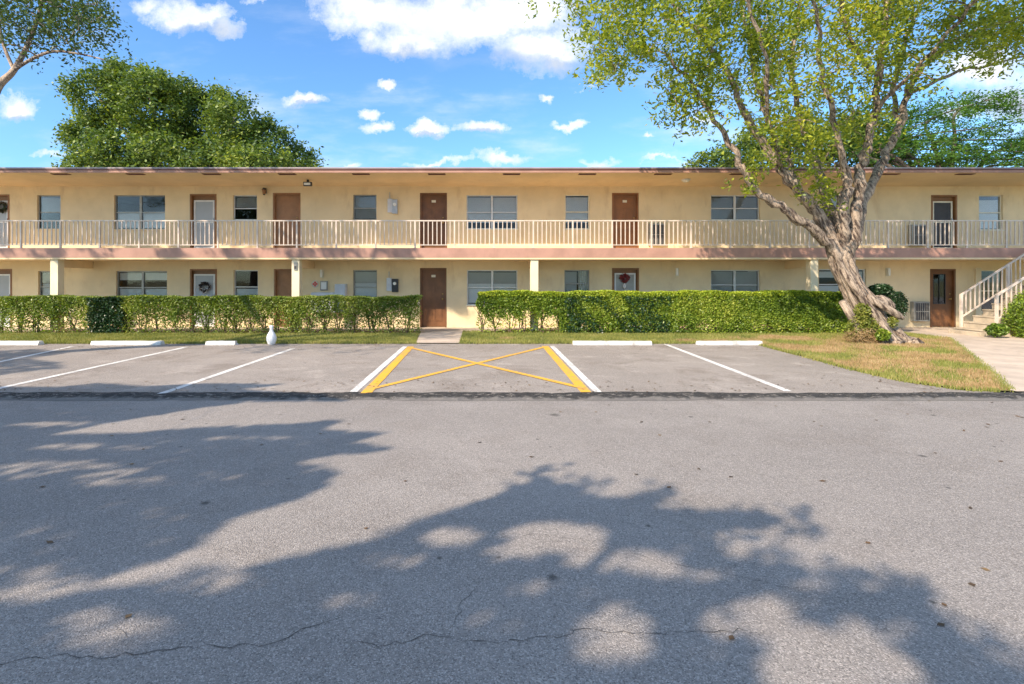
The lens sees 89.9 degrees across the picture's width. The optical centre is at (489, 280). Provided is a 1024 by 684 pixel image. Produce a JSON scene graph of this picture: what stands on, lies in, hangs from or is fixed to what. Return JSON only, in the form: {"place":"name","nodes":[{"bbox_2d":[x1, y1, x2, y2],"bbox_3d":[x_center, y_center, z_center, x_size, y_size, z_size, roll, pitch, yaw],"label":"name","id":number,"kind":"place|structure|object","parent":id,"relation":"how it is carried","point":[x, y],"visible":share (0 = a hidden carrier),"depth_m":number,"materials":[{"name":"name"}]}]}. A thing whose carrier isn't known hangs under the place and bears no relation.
{"place":"outdoors","nodes":[
{"label":"outdoors","id":0,"kind":"place"},
{"bbox_2d":[0,331,420,342],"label":"lawn strip","id":1,"kind":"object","parent":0,"point":[245,332],"visible":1,"depth_m":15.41,"materials":[{"name":"plant"}]},
{"bbox_2d":[84,295,134,333],"bbox_3d":[-11.296,0.995,15.246,1.184,1.139,0.727,0,0,0],"label":"shrub","id":2,"kind":"object","parent":1,"relation":"on","point":[117,321],"visible":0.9,"depth_m":15.00,"materials":[{"name":"green plant"}]},
{"bbox_2d":[0,294,422,332],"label":"hedge","id":3,"kind":"object","parent":1,"relation":"on","point":[11,307],"visible":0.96,"depth_m":15.07,"materials":[{"name":"green plant"}]},
{"bbox_2d":[417,331,461,342],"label":"front path","id":4,"kind":"structure","parent":0,"point":[439,337],"depth_m":14.01,"materials":[{"name":"concrete"}]},
{"bbox_2d":[6,327,953,332],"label":"covered walkway","id":5,"kind":"structure","parent":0,"point":[545,328],"depth_m":16.76,"materials":[{"name":"concrete"}]},
{"bbox_2d":[0,344,989,392],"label":"parking lot","id":6,"kind":"structure","parent":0,"point":[613,368],"depth_m":9.08,"materials":[{"name":"grey asphalt"}]},
{"bbox_2d":[0,341,43,344],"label":"wheel stop","id":7,"kind":"object","parent":6,"relation":"on","point":[21,342],"visible":1,"depth_m":12.53,"materials":[{"name":"paint"}]},
{"bbox_2d":[0,346,73,361],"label":"parking line","id":8,"kind":"object","parent":6,"relation":"on","point":[35,354],"visible":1,"depth_m":10.91,"materials":[{"name":"white paint"}]},
{"bbox_2d":[0,347,185,388],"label":"parking line","id":9,"kind":"object","parent":6,"relation":"on","point":[84,369],"visible":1,"depth_m":8.96,"materials":[{"name":"white paint"}]},
{"bbox_2d":[90,341,164,344],"bbox_3d":[-8.915,1.521,12.600,1.710,0.096,0.176,0,0,0],"label":"wheel stop","id":10,"kind":"object","parent":6,"relation":"on","point":[127,343],"visible":1,"depth_m":12.53,"materials":[{"name":"paint"}]},
{"bbox_2d":[205,341,237,344],"bbox_3d":[-6.590,1.521,12.600,0.750,0.096,0.176,0,0,0],"label":"wheel stop","id":11,"kind":"object","parent":6,"relation":"on","point":[221,343],"visible":1,"depth_m":12.53,"materials":[{"name":"paint"}]},
{"bbox_2d":[158,349,291,393],"bbox_3d":[-4.571,1.566,9.487,0.117,0.001,4.783,0,0,0],"label":"parking line","id":12,"kind":"object","parent":6,"relation":"on","point":[196,381],"visible":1,"depth_m":8.67,"materials":[{"name":"white paint"}]},
{"bbox_2d":[266,325,276,344],"bbox_3d":[-5.356,1.327,12.550,0.236,0.485,0.236,0,0,0],"label":"garden ornament","id":13,"kind":"object","parent":6,"relation":"on","point":[271,338],"visible":1,"depth_m":12.48,"materials":[{"name":"white ceramic"}]},
{"bbox_2d":[350,346,406,391],"bbox_3d":[-1.981,1.566,9.700,0.116,0.001,5.083,0,0,-1],"label":"parking line","id":14,"kind":"object","parent":6,"relation":"on","point":[360,385],"visible":1,"depth_m":8.76,"materials":[{"name":"white paint"}]},
{"bbox_2d":[361,346,413,392],"bbox_3d":[-1.810,1.564,9.688,0.157,0.001,5.078,0,0,-2],"label":"yellow parking line","id":15,"kind":"object","parent":6,"relation":"on","point":[381,377],"visible":1,"depth_m":8.75,"materials":[{"name":"paint"}]},
{"bbox_2d":[372,347,544,387],"bbox_3d":[-0.208,1.562,9.796,0.116,0.001,5.512,0,0,33],"label":"yellow parking line","id":16,"kind":"object","parent":6,"relation":"on","point":[384,385],"visible":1,"depth_m":8.94,"materials":[{"name":"paint"}]},
{"bbox_2d":[410,347,586,387],"bbox_3d":[-0.253,1.560,9.738,0.116,0.001,5.587,0,0,-36],"label":"yellow parking line","id":17,"kind":"object","parent":6,"relation":"on","point":[573,385],"visible":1,"depth_m":8.92,"materials":[{"name":"paint"}]},
{"bbox_2d":[542,346,590,391],"bbox_3d":[1.338,1.564,9.767,0.159,0.001,5.106,0,0,0],"label":"yellow parking line","id":18,"kind":"object","parent":6,"relation":"on","point":[571,375],"visible":1,"depth_m":8.95,"materials":[{"name":"paint"}]},
{"bbox_2d":[550,346,600,391],"bbox_3d":[1.509,1.566,9.779,0.116,0.001,5.112,0,0,0],"label":"parking line","id":19,"kind":"object","parent":6,"relation":"on","point":[583,377],"visible":0.99,"depth_m":8.86,"materials":[{"name":"white paint"}]},
{"bbox_2d":[572,341,651,344],"bbox_3d":[3.002,1.521,12.600,1.920,0.096,0.176,0,0,0],"label":"wheel stop","id":20,"kind":"object","parent":6,"relation":"on","point":[612,343],"visible":1,"depth_m":12.53,"materials":[{"name":"paint"}]},
{"bbox_2d":[664,344,790,390],"bbox_3d":[4.296,1.566,10.008,0.116,0.001,5.439,0,0,1],"label":"parking line","id":21,"kind":"object","parent":6,"relation":"on","point":[752,377],"visible":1,"depth_m":8.96,"materials":[{"name":"white paint"}]},
{"bbox_2d":[696,341,762,344],"bbox_3d":[5.882,1.521,12.600,1.575,0.096,0.176,0,0,0],"label":"wheel stop","id":22,"kind":"object","parent":6,"relation":"on","point":[728,342],"visible":0.98,"depth_m":12.53,"materials":[{"name":"paint"}]},
{"bbox_2d":[0,400,1023,683],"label":"road","id":23,"kind":"structure","parent":0,"point":[182,524],"depth_m":3.13,"materials":[{"name":"grey asphalt"}]},
{"bbox_2d":[4,616,344,663],"bbox_3d":[-1.480,1.597,2.212,1.637,0.001,0.135,0,0,-11],"label":"road crack","id":24,"kind":"object","parent":23,"relation":"on","point":[170,649],"visible":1,"depth_m":2.22,"materials":[{"name":"black asphalt"}]},
{"bbox_2d":[0,391,1023,400],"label":"asphalt edge","id":25,"kind":"object","parent":23,"relation":"on","point":[567,396],"visible":1,"depth_m":6.97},
{"bbox_2d":[0,343,1023,639],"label":"leaf litter","id":26,"kind":"object","parent":23,"relation":"on","point":[560,411],"visible":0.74,"depth_m":5.88,"materials":[{"name":"brown plant"}]},
{"bbox_2d":[340,628,754,646],"bbox_3d":[0.268,1.597,2.309,1.942,0.001,0.077,0,0,-3],"label":"road crack","id":27,"kind":"object","parent":23,"relation":"on","point":[539,636],"visible":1,"depth_m":2.31,"materials":[{"name":"black asphalt"}]},
{"bbox_2d":[487,534,848,599],"bbox_3d":[0.909,1.597,2.961,1.949,0.001,0.226,0,0,18],"label":"road crack","id":28,"kind":"object","parent":23,"relation":"on","point":[679,564],"visible":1,"depth_m":2.88,"materials":[{"name":"black asphalt"}]},
{"bbox_2d":[0,0,1023,166],"label":"sky","id":29,"kind":"structure","parent":0,"point":[372,83],"materials":[{"name":"blue"}]},
{"bbox_2d":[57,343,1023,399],"bbox_3d":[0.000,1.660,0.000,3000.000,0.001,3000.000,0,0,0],"label":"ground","id":30,"kind":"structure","parent":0,"point":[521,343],"depth_m":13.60,"materials":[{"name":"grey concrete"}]},
{"bbox_2d":[0,0,137,93],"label":"roadside tree","id":31,"kind":"object","parent":30,"relation":"on","point":[77,17],"visible":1,"depth_m":8.93,"materials":[{"name":"green plant"}]},
{"bbox_2d":[45,48,328,166],"bbox_3d":[-18.679,-6.581,31.718,17.156,16.536,11.574,0,0,0],"label":"broad tree","id":32,"kind":"object","parent":30,"relation":"on","point":[162,140],"visible":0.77,"depth_m":29.88,"materials":[{"name":"green plant"}]},
{"bbox_2d":[0,167,1023,330],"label":"apartment building","id":33,"kind":"structure","parent":30,"relation":"on","point":[448,243],"depth_m":17.20,"materials":[{"name":"paint"}]},
{"bbox_2d":[0,201,7,213],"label":"door wreath","id":34,"kind":"object","parent":33,"relation":"attached to","point":[4,209],"depth_m":17.17,"materials":[{"name":"green plant"}]},
{"bbox_2d":[0,201,7,247],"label":"screen door","id":35,"kind":"structure","parent":33,"relation":"in","point":[4,216],"depth_m":17.27,"materials":[{"name":"white paint"}]},
{"bbox_2d":[0,194,8,247],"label":"door","id":36,"kind":"structure","parent":33,"relation":"in","point":[3,197],"depth_m":17.19,"materials":[{"name":"paint"}]},
{"bbox_2d":[0,274,9,326],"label":"screen door","id":37,"kind":"structure","parent":33,"relation":"in","point":[4,278],"depth_m":17.27,"materials":[{"name":"white paint"}]},
{"bbox_2d":[0,269,11,326],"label":"door","id":38,"kind":"structure","parent":33,"relation":"in","point":[2,271],"depth_m":17.19,"materials":[{"name":"paint"}]},
{"bbox_2d":[40,271,49,295],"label":"window","id":39,"kind":"structure","parent":33,"relation":"in","point":[46,276],"depth_m":17.33,"materials":[{"name":"glass"}]},
{"bbox_2d":[35,195,59,229],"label":"window","id":40,"kind":"structure","parent":33,"relation":"in","point":[49,205],"depth_m":17.33,"materials":[{"name":"glass"}]},
{"bbox_2d":[114,195,164,230],"bbox_3d":[-11.775,-2.292,17.256,1.773,1.194,0.172,0,0,0],"label":"window","id":41,"kind":"structure","parent":33,"relation":"in","point":[141,215],"depth_m":17.33,"materials":[{"name":"glass"}]},
{"bbox_2d":[117,271,166,304],"bbox_3d":[-11.707,0.236,17.256,1.773,1.144,0.172,0,0,0],"label":"window","id":42,"kind":"structure","parent":33,"relation":"in","point":[143,276],"depth_m":17.33,"materials":[{"name":"glass"}]},
{"bbox_2d":[190,194,215,247],"bbox_3d":[-9.633,-1.967,17.256,0.890,1.911,0.137,0,0,0],"label":"door","id":43,"kind":"structure","parent":33,"relation":"in","point":[193,197],"depth_m":17.25,"materials":[{"name":"paint"}]},
{"bbox_2d":[190,269,216,326],"bbox_3d":[-9.625,0.575,17.256,0.907,1.956,0.137,0,0,0],"label":"door frame","id":44,"kind":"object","parent":33,"relation":"in","point":[192,271],"depth_m":17.19,"materials":[{"name":"paint"}]},
{"bbox_2d":[197,282,210,293],"bbox_3d":[-9.599,0.220,17.204,0.430,0.418,0.192,0,0,0],"label":"door wreath","id":45,"kind":"object","parent":33,"relation":"attached to","point":[208,287],"depth_m":17.18,"materials":[{"name":"black plant"}]},
{"bbox_2d":[194,200,214,247],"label":"screen door","id":46,"kind":"structure","parent":33,"relation":"in","point":[203,209],"depth_m":17.27,"materials":[{"name":"white paint"}]},
{"bbox_2d":[194,274,214,326],"bbox_3d":[-9.625,0.652,17.257,0.707,1.771,0.065,0,0,0],"label":"screen door","id":47,"kind":"structure","parent":33,"relation":"in","point":[198,278],"depth_m":17.27,"materials":[{"name":"white paint"}]},
{"bbox_2d":[234,195,256,219],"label":"window","id":48,"kind":"structure","parent":33,"relation":"in","point":[239,203],"depth_m":17.32,"materials":[{"name":"glass"}]},
{"bbox_2d":[234,270,257,299],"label":"window","id":49,"kind":"structure","parent":33,"relation":"in","point":[239,291],"depth_m":17.33,"materials":[{"name":"metal"}]},
{"bbox_2d":[262,188,266,194],"bbox_3d":[-7.544,-2.992,17.107,0.170,0.250,0.182,0,0,0],"label":"wall lantern","id":50,"kind":"object","parent":33,"relation":"attached to","point":[264,191],"depth_m":17.06,"materials":[{"name":"black plastic"}]},
{"bbox_2d":[274,269,291,326],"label":"door","id":51,"kind":"structure","parent":33,"relation":"in","point":[282,277],"depth_m":17.28,"materials":[{"name":"brown paint"}]},
{"bbox_2d":[273,193,299,247],"bbox_3d":[-6.828,-1.984,17.254,0.924,1.944,0.132,0,0,0],"label":"door","id":52,"kind":"structure","parent":33,"relation":"in","point":[286,206],"depth_m":17.28,"materials":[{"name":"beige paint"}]},
{"bbox_2d":[303,180,311,185],"bbox_3d":[-5.759,-3.100,16.172,0.260,0.200,0.115,0,0,0],"label":"floodlight","id":53,"kind":"object","parent":33,"relation":"attached to","point":[307,183],"visible":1,"depth_m":16.13,"materials":[{"name":"white plastic"}]},
{"bbox_2d":[311,280,318,287],"bbox_3d":[-5.872,0.101,17.189,0.250,0.250,0.013,0,0,0],"label":"diamond sign","id":54,"kind":"object","parent":33,"relation":"attached to","point":[314,283],"visible":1,"depth_m":17.19,"materials":[{"name":"metal"}]},
{"bbox_2d":[320,269,323,277],"bbox_3d":[-5.644,-0.251,17.139,0.120,0.280,0.118,0,0,0],"label":"wall sconce","id":55,"kind":"object","parent":33,"relation":"attached to","point":[321,273],"depth_m":17.12,"materials":[{"name":"beige glass"}]},
{"bbox_2d":[311,292,334,308],"bbox_3d":[-5.551,0.711,17.083,0.790,0.662,0.230,0,0,0],"label":"mail cabinet","id":56,"kind":"object","parent":33,"relation":"attached to","point":[321,293],"visible":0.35,"depth_m":16.98,"materials":[{"name":"grey metal"}]},
{"bbox_2d":[320,281,327,290],"bbox_3d":[-5.568,0.160,17.168,0.252,0.319,0.060,0,0,0],"label":"notice board","id":57,"kind":"object","parent":33,"relation":"attached to","point":[323,285],"visible":1,"depth_m":17.15,"materials":[{"name":"paper"}]},
{"bbox_2d":[335,284,346,311],"bbox_3d":[-4.963,0.571,17.063,0.353,0.941,0.270,0,0,0],"label":"parcel cabinet","id":58,"kind":"object","parent":33,"relation":"attached to","point":[340,289],"visible":0.46,"depth_m":16.93,"materials":[{"name":"grey metal"}]},
{"bbox_2d":[353,195,375,219],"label":"window","id":59,"kind":"structure","parent":33,"relation":"in","point":[364,208],"depth_m":17.32,"materials":[{"name":"glass"}]},
{"bbox_2d":[353,270,376,304],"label":"window","id":60,"kind":"structure","parent":33,"relation":"in","point":[364,283],"depth_m":17.33,"materials":[{"name":"glass"}]},
{"bbox_2d":[386,278,397,291],"bbox_3d":[-3.267,0.024,17.114,0.386,0.690,0.168,0,0,0],"label":"meter box","id":61,"kind":"object","parent":33,"relation":"attached to","point":[391,284],"visible":1,"depth_m":17.09,"materials":[{"name":"black plastic"}]},
{"bbox_2d":[387,192,397,213],"bbox_3d":[-3.259,-2.613,17.114,0.336,0.724,0.168,0,0,0],"label":"meter box","id":62,"kind":"object","parent":33,"relation":"attached to","point":[392,206],"visible":1,"depth_m":17.11,"materials":[{"name":"grey metal"}]},
{"bbox_2d":[420,268,445,326],"bbox_3d":[-1.906,0.558,17.254,0.890,1.990,0.132,0,0,0],"label":"door","id":63,"kind":"structure","parent":33,"relation":"in","point":[432,280],"depth_m":17.28,"materials":[{"name":"brown paint"}]},
{"bbox_2d":[420,193,446,247],"bbox_3d":[-1.898,-1.984,17.254,0.907,1.944,0.132,0,0,0],"label":"door","id":64,"kind":"structure","parent":33,"relation":"in","point":[433,206],"depth_m":17.28,"materials":[{"name":"brown paint"}]},
{"bbox_2d":[466,270,516,305],"bbox_3d":[0.076,0.236,17.256,1.756,1.211,0.172,0,0,0],"label":"window","id":65,"kind":"structure","parent":33,"relation":"in","point":[477,282],"depth_m":17.33,"materials":[{"name":"glass"}]},
{"bbox_2d":[466,195,517,229],"bbox_3d":[0.067,-2.300,17.256,1.773,1.177,0.172,0,0,0],"label":"window","id":66,"kind":"structure","parent":33,"relation":"in","point":[491,208],"depth_m":17.32,"materials":[{"name":"glass"}]},
{"bbox_2d":[564,270,588,291],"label":"window","id":67,"kind":"structure","parent":33,"relation":"in","point":[570,278],"depth_m":17.34,"materials":[{"name":"glass"}]},
{"bbox_2d":[564,195,589,229],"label":"window","id":68,"kind":"structure","parent":33,"relation":"in","point":[571,203],"depth_m":17.32,"materials":[{"name":"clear glass"}]},
{"bbox_2d":[619,273,630,288],"bbox_3d":[4.532,-0.005,17.197,0.420,0.546,0.168,0,0,0],"label":"door wreath","id":69,"kind":"object","parent":33,"relation":"attached to","point":[624,276],"depth_m":17.16,"materials":[{"name":"red plant"}]},
{"bbox_2d":[614,273,635,290],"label":"screen door","id":70,"kind":"structure","parent":33,"relation":"in","point":[631,284],"depth_m":17.27,"materials":[{"name":"white paint"}]},
{"bbox_2d":[612,193,638,247],"bbox_3d":[4.544,-1.984,17.254,0.890,1.944,0.132,0,0,0],"label":"door","id":71,"kind":"structure","parent":33,"relation":"in","point":[625,206],"depth_m":17.28,"materials":[{"name":"paint"}]},
{"bbox_2d":[612,268,638,290],"bbox_3d":[4.552,0.558,17.256,0.907,1.990,0.137,0,0,0],"label":"door frame","id":72,"kind":"structure","parent":33,"relation":"in","point":[614,270],"depth_m":17.19,"materials":[{"name":"paint"}]},
{"bbox_2d":[648,223,664,245],"bbox_3d":[5.568,-1.545,17.110,0.521,0.739,0.176,0,0,0],"label":"air conditioner","id":73,"kind":"object","parent":33,"relation":"attached to","point":[657,234],"visible":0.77,"depth_m":17.03,"materials":[{"name":"metal"}]},
{"bbox_2d":[675,268,678,275],"bbox_3d":[6.264,-0.301,17.139,0.120,0.280,0.118,0,0,0],"label":"wall sconce","id":74,"kind":"object","parent":33,"relation":"attached to","point":[676,271],"depth_m":17.09,"materials":[{"name":"white glass"}]},
{"bbox_2d":[711,195,758,219],"bbox_3d":[8.247,-2.469,17.299,1.646,0.840,0.086,0,0,0],"label":"window","id":75,"kind":"structure","parent":33,"relation":"in","point":[734,208],"depth_m":17.33,"materials":[{"name":"grey glass"}]},
{"bbox_2d":[711,270,758,291],"bbox_3d":[8.247,0.134,17.314,1.646,1.008,0.117,0,0,0],"label":"window","id":76,"kind":"structure","parent":33,"relation":"in","point":[723,281],"depth_m":17.33,"materials":[{"name":"glass"}]},
{"bbox_2d":[819,269,864,291],"bbox_3d":[11.842,0.118,17.299,1.579,1.041,0.086,0,0,0],"label":"window","id":77,"kind":"structure","parent":33,"relation":"in","point":[821,274],"depth_m":17.32,"materials":[{"name":"grey glass"}]},
{"bbox_2d":[886,268,890,275],"bbox_3d":[13.348,-0.301,17.139,0.120,0.280,0.118,0,0,0],"label":"wall sconce","id":78,"kind":"object","parent":33,"relation":"attached to","point":[888,271],"depth_m":17.10,"materials":[{"name":"white glass"}]},
{"bbox_2d":[908,225,925,245],"bbox_3d":[14.319,-1.528,17.110,0.554,0.705,0.176,0,0,0],"label":"air conditioner","id":79,"kind":"object","parent":33,"relation":"attached to","point":[916,235],"visible":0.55,"depth_m":17.03,"materials":[{"name":"metal"}]},
{"bbox_2d":[910,302,929,320],"bbox_3d":[14.378,1.016,17.110,0.538,0.655,0.176,0,0,0],"label":"air conditioner","id":80,"kind":"object","parent":33,"relation":"attached to","point":[919,311],"visible":1,"depth_m":17.03,"materials":[{"name":"metal"}]},
{"bbox_2d":[933,201,952,247],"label":"screen door","id":81,"kind":"structure","parent":33,"relation":"in","point":[942,210],"depth_m":17.27,"materials":[{"name":"white metal"}]},
{"bbox_2d":[930,269,955,326],"bbox_3d":[15.210,0.575,17.254,0.857,1.956,0.132,0,0,0],"label":"door","id":82,"kind":"structure","parent":33,"relation":"in","point":[941,314],"depth_m":17.28,"materials":[{"name":"brown paint"}]},
{"bbox_2d":[931,195,956,247],"bbox_3d":[15.252,-1.951,17.256,0.873,1.877,0.137,0,0,0],"label":"door","id":83,"kind":"structure","parent":33,"relation":"in","point":[953,198],"depth_m":17.20,"materials":[{"name":"paint"}]},
{"bbox_2d":[981,270,1000,312],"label":"window","id":84,"kind":"structure","parent":33,"relation":"in","point":[995,276],"depth_m":17.35,"materials":[{"name":"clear glass"}]},
{"bbox_2d":[978,195,1004,230],"bbox_3d":[16.830,-2.284,17.256,0.866,1.211,0.172,0,0,0],"label":"window","id":85,"kind":"structure","parent":33,"relation":"in","point":[988,209],"depth_m":17.34,"materials":[{"name":"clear glass"}]},
{"bbox_2d":[681,104,918,166],"bbox_3d":[18.431,-4.480,30.254,14.867,12.324,6.372,0,0,0],"label":"background tree","id":86,"kind":"object","parent":30,"relation":"on","point":[721,160],"visible":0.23,"depth_m":29.21,"materials":[{"name":"green plant"}]},
{"bbox_2d":[836,76,1023,166],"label":"feathery tree","id":87,"kind":"object","parent":30,"relation":"on","point":[937,158],"visible":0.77,"depth_m":27.86,"materials":[{"name":"green plant"}]},
{"bbox_2d":[459,329,1009,390],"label":"lawn","id":88,"kind":"structure","parent":0,"point":[769,342],"depth_m":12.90,"materials":[{"name":"plant"}]},
{"bbox_2d":[44,337,1018,392],"bbox_3d":[-1.010,1.551,10.572,27.075,0.125,6.878,0,0,0],"label":"grass fringe","id":89,"kind":"object","parent":88,"relation":"on","point":[951,387],"depth_m":11.14,"materials":[{"name":"green plant"}]},
{"bbox_2d":[473,289,848,333],"bbox_3d":[5.106,0.906,15.314,11.234,1.322,0.824,0,0,0],"label":"hedge","id":90,"kind":"object","parent":88,"relation":"on","point":[632,311],"visible":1,"depth_m":15.04,"materials":[{"name":"green plant"}]},
{"bbox_2d":[518,0,1023,344],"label":"leaning tree","id":91,"kind":"object","parent":88,"relation":"on","point":[837,231],"visible":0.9,"depth_m":12.15,"materials":[{"name":"green plant"}]},
{"bbox_2d":[842,303,899,343],"bbox_3d":[9.457,1.061,12.695,1.428,1.074,0.542,0,0,0],"label":"vine","id":92,"kind":"object","parent":91,"relation":"attached to","point":[865,325],"visible":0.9,"depth_m":12.66,"materials":[{"name":"green plant"}]},
{"bbox_2d":[839,299,861,332],"bbox_3d":[8.974,0.870,12.748,0.567,0.834,0.200,0,0,0],"label":"cut log","id":93,"kind":"object","parent":92,"relation":"on","point":[847,309],"visible":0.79,"depth_m":12.68,"materials":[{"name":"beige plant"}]},
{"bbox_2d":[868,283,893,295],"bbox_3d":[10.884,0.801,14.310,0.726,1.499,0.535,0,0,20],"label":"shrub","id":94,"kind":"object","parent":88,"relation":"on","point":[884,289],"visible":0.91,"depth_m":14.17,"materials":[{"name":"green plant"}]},
{"bbox_2d":[874,328,891,343],"bbox_3d":[9.550,1.342,12.444,0.411,0.420,0.319,0,0,0],"label":"ground plant","id":95,"kind":"object","parent":88,"relation":"on","point":[879,335],"visible":0.99,"depth_m":12.40,"materials":[{"name":"green plant"}]},
{"bbox_2d":[885,290,908,323],"bbox_3d":[12.079,0.898,15.284,0.724,1.308,0.780,0,0,0],"label":"shrub","id":96,"kind":"object","parent":88,"relation":"on","point":[899,302],"visible":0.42,"depth_m":15.08,"materials":[{"name":"green plant"}]},
{"bbox_2d":[904,331,1023,390],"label":"side path","id":97,"kind":"structure","parent":0,"point":[1004,355],"depth_m":11.20,"materials":[{"name":"concrete"}]},
{"bbox_2d":[949,253,1023,335],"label":"staircase","id":98,"kind":"structure","parent":97,"relation":"on","point":[977,325],"depth_m":15.15,"materials":[{"name":"concrete"}]},
{"bbox_2d":[983,323,1010,337],"bbox_3d":[13.768,1.343,13.903,0.630,0.419,0.468,0,0,0],"label":"ground plant","id":99,"kind":"object","parent":97,"relation":"on","point":[996,330],"visible":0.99,"depth_m":13.82,"materials":[{"name":"green plant"}]},
{"label":"lawn","id":100,"kind":"structure","parent":0,"visible":0},
{"bbox_2d":[1001,289,1023,337],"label":"bush","id":101,"kind":"object","parent":100,"relation":"on","point":[1017,305],"visible":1,"depth_m":14.00,"materials":[{"name":"green plant"}]}
]}

